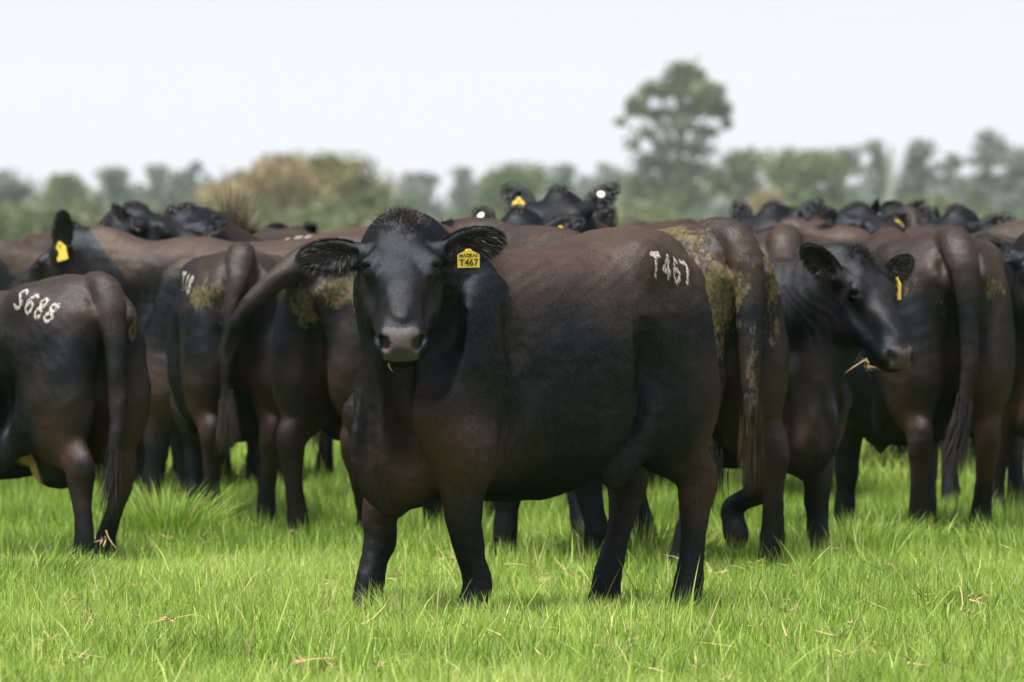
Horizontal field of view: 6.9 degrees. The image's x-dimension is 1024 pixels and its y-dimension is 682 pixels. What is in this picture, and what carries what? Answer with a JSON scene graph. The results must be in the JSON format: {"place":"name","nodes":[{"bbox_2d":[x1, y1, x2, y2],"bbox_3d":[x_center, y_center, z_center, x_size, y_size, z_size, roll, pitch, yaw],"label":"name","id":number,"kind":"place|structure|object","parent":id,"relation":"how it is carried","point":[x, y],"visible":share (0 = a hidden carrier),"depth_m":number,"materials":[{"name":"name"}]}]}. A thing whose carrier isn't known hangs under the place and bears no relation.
{"place":"outdoors","nodes":[
{"label":"outdoors","id":0,"kind":"place"},
{"bbox_2d":[0,229,865,680],"bbox_3d":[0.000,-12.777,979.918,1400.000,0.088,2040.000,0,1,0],"label":"ground","id":1,"kind":"structure","parent":0,"point":[374,643],"depth_m":28.88,"materials":[{"name":"green plant"}]},
{"bbox_2d":[0,167,44,219],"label":"tree","id":2,"kind":"object","parent":1,"relation":"on","point":[18,189],"visible":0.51,"depth_m":898.79,"materials":[{"name":"green plant"}]},
{"bbox_2d":[36,171,92,215],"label":"tree","id":3,"kind":"object","parent":1,"relation":"on","point":[59,189],"visible":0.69,"depth_m":1048.65,"materials":[{"name":"green plant"}]},
{"bbox_2d":[0,542,133,584],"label":"grass tuft","id":4,"kind":"object","parent":1,"relation":"on","point":[71,563],"visible":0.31,"depth_m":32.54,"materials":[{"name":"green plant"}]},
{"bbox_2d":[0,271,150,565],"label":"cow","id":5,"kind":"object","parent":1,"relation":"on","point":[75,389],"visible":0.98,"depth_m":33.99},
{"bbox_2d":[96,530,115,547],"bbox_3d":[-1.619,0.790,33.874,0.082,0.081,0.144,0,1,-15],"label":"straw wisp","id":6,"kind":"object","parent":5,"relation":"attached to","point":[105,539],"visible":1,"depth_m":33.86,"materials":[{"name":"beige plant"}]},
{"bbox_2d":[21,200,200,489],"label":"cow","id":7,"kind":"object","parent":1,"relation":"on","point":[135,218],"visible":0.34,"depth_m":42.51},
{"bbox_2d":[89,163,145,208],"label":"tree","id":8,"kind":"object","parent":1,"relation":"on","point":[117,188],"visible":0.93,"depth_m":1138.38,"materials":[{"name":"green plant"}]},
{"bbox_2d":[0,239,330,482],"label":"cow","id":9,"kind":"object","parent":1,"relation":"on","point":[17,259],"visible":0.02,"depth_m":42.91},
{"bbox_2d":[136,161,195,213],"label":"tree","id":10,"kind":"object","parent":1,"relation":"on","point":[156,197],"visible":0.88,"depth_m":1198.88,"materials":[{"name":"green plant"}]},
{"bbox_2d":[169,442,176,480],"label":"cow","id":11,"kind":"object","parent":1,"relation":"on","point":[173,465],"depth_m":44.30},
{"bbox_2d":[92,476,257,535],"bbox_3d":[-1.500,0.719,37.043,0.841,0.326,0.796,-1,1,-45],"label":"grass tuft","id":12,"kind":"object","parent":1,"relation":"on","point":[175,510],"visible":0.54,"depth_m":36.90,"materials":[{"name":"green plant"}]},
{"bbox_2d":[6,209,368,499],"bbox_3d":[-1.331,0.106,40.444,2.334,1.467,0.687,0,1,13],"label":"cow","id":13,"kind":"object","parent":1,"relation":"on","point":[145,273],"visible":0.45,"depth_m":40.36},
{"bbox_2d":[177,159,205,205],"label":"tree","id":14,"kind":"object","parent":1,"relation":"on","point":[190,174],"visible":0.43,"depth_m":1229.39,"materials":[{"name":"green plant"}]},
{"bbox_2d":[104,221,319,479],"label":"cow","id":15,"kind":"object","parent":1,"relation":"on","point":[311,228],"visible":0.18,"depth_m":44.87},
{"bbox_2d":[164,179,281,485],"bbox_3d":[-1.609,-0.042,44.356,0.733,1.680,2.461,0,1,-12],"label":"grass tuft","id":16,"kind":"object","parent":1,"relation":"on","point":[250,466],"visible":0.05,"depth_m":43.41,"materials":[{"name":"green plant"}]},
{"bbox_2d":[166,241,282,527],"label":"cow","id":17,"kind":"object","parent":1,"relation":"on","point":[216,405],"visible":0.66,"depth_m":37.52},
{"bbox_2d":[220,169,247,181],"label":"tree","id":18,"kind":"object","parent":1,"relation":"on","point":[228,176],"visible":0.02,"depth_m":1289.25,"materials":[{"name":"grey plant"}]},
{"bbox_2d":[161,201,333,480],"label":"cow","id":19,"kind":"object","parent":1,"relation":"on","point":[202,221],"visible":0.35,"depth_m":42.95},
{"bbox_2d":[188,160,327,225],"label":"tree","id":20,"kind":"object","parent":1,"relation":"on","point":[281,186],"visible":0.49,"depth_m":635.35,"materials":[{"name":"brown plant"}]},
{"bbox_2d":[243,150,348,211],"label":"tree","id":21,"kind":"object","parent":1,"relation":"on","point":[288,160],"visible":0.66,"depth_m":639.57,"materials":[{"name":"green plant"}]},
{"bbox_2d":[287,146,412,219],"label":"tree","id":22,"kind":"object","parent":1,"relation":"on","point":[368,193],"visible":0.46,"depth_m":642.61,"materials":[{"name":"green plant"}]},
{"bbox_2d":[213,239,494,535],"bbox_3d":[-0.383,0.223,37.275,0.737,1.348,2.233,1,1,33],"label":"cow","id":23,"kind":"object","parent":1,"relation":"on","point":[315,357],"visible":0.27,"depth_m":36.57},
{"bbox_2d":[389,170,448,220],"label":"tree","id":24,"kind":"object","parent":1,"relation":"on","point":[421,178],"visible":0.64,"depth_m":1349.00,"materials":[{"name":"green plant"}]},
{"bbox_2d":[443,165,495,219],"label":"tree","id":25,"kind":"object","parent":1,"relation":"on","point":[462,186],"visible":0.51,"depth_m":1348.80,"materials":[{"name":"green plant"}]},
{"bbox_2d":[292,202,728,615],"bbox_3d":[0.012,0.256,29.572,0.736,1.493,1.944,1,1,42],"label":"cow","id":26,"kind":"object","parent":1,"relation":"on","point":[561,366],"visible":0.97,"depth_m":29.29},
{"bbox_2d":[466,160,554,217],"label":"tree","id":27,"kind":"object","parent":1,"relation":"on","point":[530,178],"visible":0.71,"depth_m":1137.80,"materials":[{"name":"green plant"}]},
{"bbox_2d":[0,186,1023,241],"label":"scrub","id":28,"kind":"object","parent":1,"relation":"on","point":[16,224],"visible":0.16,"depth_m":395.09,"materials":[{"name":"green plant"}]},
{"bbox_2d":[3,519,1023,681],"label":"dead grass","id":29,"kind":"structure","parent":1,"relation":"on","point":[330,664],"depth_m":28.35,"materials":[{"name":"plant"}]},
{"bbox_2d":[23,165,1023,225],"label":"wood","id":30,"kind":"object","parent":1,"relation":"on","point":[721,204],"visible":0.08,"depth_m":1409.18,"materials":[{"name":"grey plant"}]},
{"bbox_2d":[470,202,584,501],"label":"cow","id":31,"kind":"object","parent":1,"relation":"on","point":[519,213],"visible":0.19,"depth_m":40.84},
{"bbox_2d":[544,162,584,196],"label":"tree","id":32,"kind":"object","parent":1,"relation":"on","point":[565,171],"visible":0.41,"depth_m":1319.64,"materials":[{"name":"green plant"}]},
{"bbox_2d":[500,181,697,487],"bbox_3d":[0.473,0.015,42.279,0.721,1.613,2.428,0,1,27],"label":"cow","id":33,"kind":"object","parent":1,"relation":"on","point":[558,199],"visible":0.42,"depth_m":41.57},
{"bbox_2d":[586,161,625,207],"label":"tree","id":34,"kind":"object","parent":1,"relation":"on","point":[614,177],"visible":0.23,"depth_m":1349.22,"materials":[{"name":"green plant"}]},
{"bbox_2d":[595,203,617,227],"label":"cow","id":35,"kind":"object","parent":1,"relation":"on","point":[606,217],"visible":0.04,"depth_m":43.02},
{"bbox_2d":[441,216,789,570],"bbox_3d":[0.277,0.222,34.328,0.750,1.456,2.339,-1,1,-44],"label":"cow","id":36,"kind":"object","parent":1,"relation":"on","point":[730,258],"visible":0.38,"depth_m":33.60},
{"bbox_2d":[543,506,724,557],"bbox_3d":[0.508,0.783,34.994,0.831,0.286,0.830,0,1,15],"label":"grass tuft","id":37,"kind":"object","parent":1,"relation":"on","point":[648,542],"visible":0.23,"depth_m":34.91,"materials":[{"name":"green plant"}]},
{"bbox_2d":[603,218,702,490],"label":"cow","id":38,"kind":"object","parent":1,"relation":"on","point":[661,479],"visible":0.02,"depth_m":42.48},
{"bbox_2d":[611,55,733,219],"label":"gum tree","id":39,"kind":"object","parent":1,"relation":"on","point":[681,84],"visible":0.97,"depth_m":1049.47,"materials":[{"name":"green plant"}]},
{"bbox_2d":[626,204,836,473],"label":"cow","id":40,"kind":"object","parent":1,"relation":"on","point":[638,223],"visible":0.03,"depth_m":44.58},
{"bbox_2d":[695,144,771,205],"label":"tree","id":41,"kind":"object","parent":1,"relation":"on","point":[735,179],"visible":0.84,"depth_m":1033.53,"materials":[{"name":"green plant"}]},
{"bbox_2d":[561,239,916,554],"bbox_3d":[0.916,0.258,34.938,0.707,1.371,1.994,-1,1,-41],"label":"cow","id":42,"kind":"object","parent":1,"relation":"on","point":[838,299],"visible":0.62,"depth_m":34.42},
{"bbox_2d":[845,358,884,374],"bbox_3d":[1.425,0.110,34.277,0.191,0.091,0.063,0,1,-15],"label":"straw wisp","id":43,"kind":"object","parent":42,"relation":"hanging from","point":[867,366],"visible":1,"depth_m":34.29,"materials":[{"name":"beige plant"}]},
{"bbox_2d":[742,225,773,473],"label":"cow","id":44,"kind":"object","parent":1,"relation":"on","point":[763,230],"visible":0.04,"depth_m":43.60},
{"bbox_2d":[745,186,797,214],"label":"bush","id":45,"kind":"object","parent":1,"relation":"on","point":[757,196],"visible":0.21,"depth_m":779.72,"materials":[{"name":"beige plant"}]},
{"bbox_2d":[625,205,940,226],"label":"cow","id":46,"kind":"object","parent":1,"relation":"on","point":[938,212],"visible":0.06,"depth_m":49.23},
{"bbox_2d":[742,223,837,494],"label":"cow","id":47,"kind":"object","parent":1,"relation":"on","point":[784,240],"visible":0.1,"depth_m":41.00},
{"bbox_2d":[756,144,854,207],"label":"tree","id":48,"kind":"object","parent":1,"relation":"on","point":[789,173],"visible":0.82,"depth_m":1078.35,"materials":[{"name":"green plant"}]},
{"bbox_2d":[834,143,866,205],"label":"tree","id":49,"kind":"object","parent":1,"relation":"on","point":[855,162],"visible":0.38,"depth_m":1288.85,"materials":[{"name":"green plant"}]},
{"bbox_2d":[729,198,975,473],"bbox_3d":[1.848,-0.004,46.014,2.319,1.541,0.689,-1,1,-41],"label":"cow","id":50,"kind":"object","parent":1,"relation":"on","point":[771,213],"visible":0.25,"depth_m":45.42},
{"bbox_2d":[747,504,969,552],"bbox_3d":[1.431,0.782,35.627,1.074,0.253,1.138,0,1,0],"label":"grass tuft","id":51,"kind":"object","parent":1,"relation":"on","point":[881,533],"visible":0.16,"depth_m":35.53,"materials":[{"name":"green plant"}]},
{"bbox_2d":[852,139,895,204],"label":"tree","id":52,"kind":"object","parent":1,"relation":"on","point":[879,183],"visible":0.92,"depth_m":1259.35,"materials":[{"name":"green plant"}]},
{"bbox_2d":[811,200,958,473],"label":"cow","id":53,"kind":"object","parent":1,"relation":"on","point":[862,215],"visible":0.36,"depth_m":44.51},
{"bbox_2d":[886,145,895,200],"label":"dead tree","id":54,"kind":"object","parent":1,"relation":"on","point":[891,166],"visible":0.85,"depth_m":899.59,"materials":[{"name":"grey plant"}]},
{"bbox_2d":[772,217,1023,477],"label":"cow","id":55,"kind":"object","parent":1,"relation":"on","point":[1013,229],"visible":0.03,"depth_m":44.44},
{"bbox_2d":[884,137,944,200],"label":"tree","id":56,"kind":"object","parent":1,"relation":"on","point":[918,150],"visible":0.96,"depth_m":1228.64,"materials":[{"name":"green plant"}]},
{"bbox_2d":[871,198,974,466],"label":"cow","id":57,"kind":"object","parent":1,"relation":"on","point":[887,207],"visible":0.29,"depth_m":46.91},
{"bbox_2d":[832,224,1014,535],"bbox_3d":[1.730,0.190,37.204,0.725,1.407,2.320,0,1,-6],"label":"cow","id":58,"kind":"object","parent":1,"relation":"on","point":[952,384],"visible":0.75,"depth_m":36.33},
{"bbox_2d":[898,192,954,212],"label":"bush","id":59,"kind":"object","parent":1,"relation":"on","point":[940,201],"visible":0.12,"depth_m":809.63,"materials":[{"name":"green plant"}]},
{"bbox_2d":[869,203,1015,458],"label":"cow","id":60,"kind":"object","parent":1,"relation":"on","point":[969,220],"visible":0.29,"depth_m":46.43},
{"bbox_2d":[927,152,966,207],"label":"tree","id":61,"kind":"object","parent":1,"relation":"on","point":[948,164],"visible":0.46,"depth_m":1259.21,"materials":[{"name":"green plant"}]},
{"bbox_2d":[917,514,1023,554],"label":"grass tuft","id":62,"kind":"object","parent":1,"relation":"on","point":[1019,536],"visible":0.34,"depth_m":35.56,"materials":[{"name":"green plant"}]},
{"bbox_2d":[947,128,1014,212],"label":"tree","id":63,"kind":"object","parent":1,"relation":"on","point":[977,187],"visible":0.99,"depth_m":1198.91,"materials":[{"name":"green plant"}]},
{"bbox_2d":[939,230,1023,514],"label":"cow","id":64,"kind":"object","parent":1,"relation":"on","point":[1010,454],"visible":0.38,"depth_m":38.66},
{"bbox_2d":[991,144,1023,220],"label":"tree","id":65,"kind":"object","parent":1,"relation":"on","point":[1016,165],"visible":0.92,"depth_m":1229.62,"materials":[{"name":"green plant"}]},
{"bbox_2d":[0,503,1023,681],"bbox_3d":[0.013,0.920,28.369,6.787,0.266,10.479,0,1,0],"label":"grass","id":66,"kind":"structure","parent":0,"point":[140,600],"depth_m":28.17,"materials":[{"name":"green plant"}]},
{"bbox_2d":[0,464,1023,573],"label":"grass","id":67,"kind":"structure","parent":0,"point":[331,506],"depth_m":36.32,"materials":[{"name":"green plant"}]},
{"bbox_2d":[0,436,1023,492],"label":"grass","id":68,"kind":"structure","parent":0,"point":[888,462],"depth_m":44.23,"materials":[{"name":"green plant"}]},
{"bbox_2d":[0,0,1023,205],"label":"sky","id":69,"kind":"structure","parent":0,"point":[432,86],"materials":[{"name":"white"}]}
]}

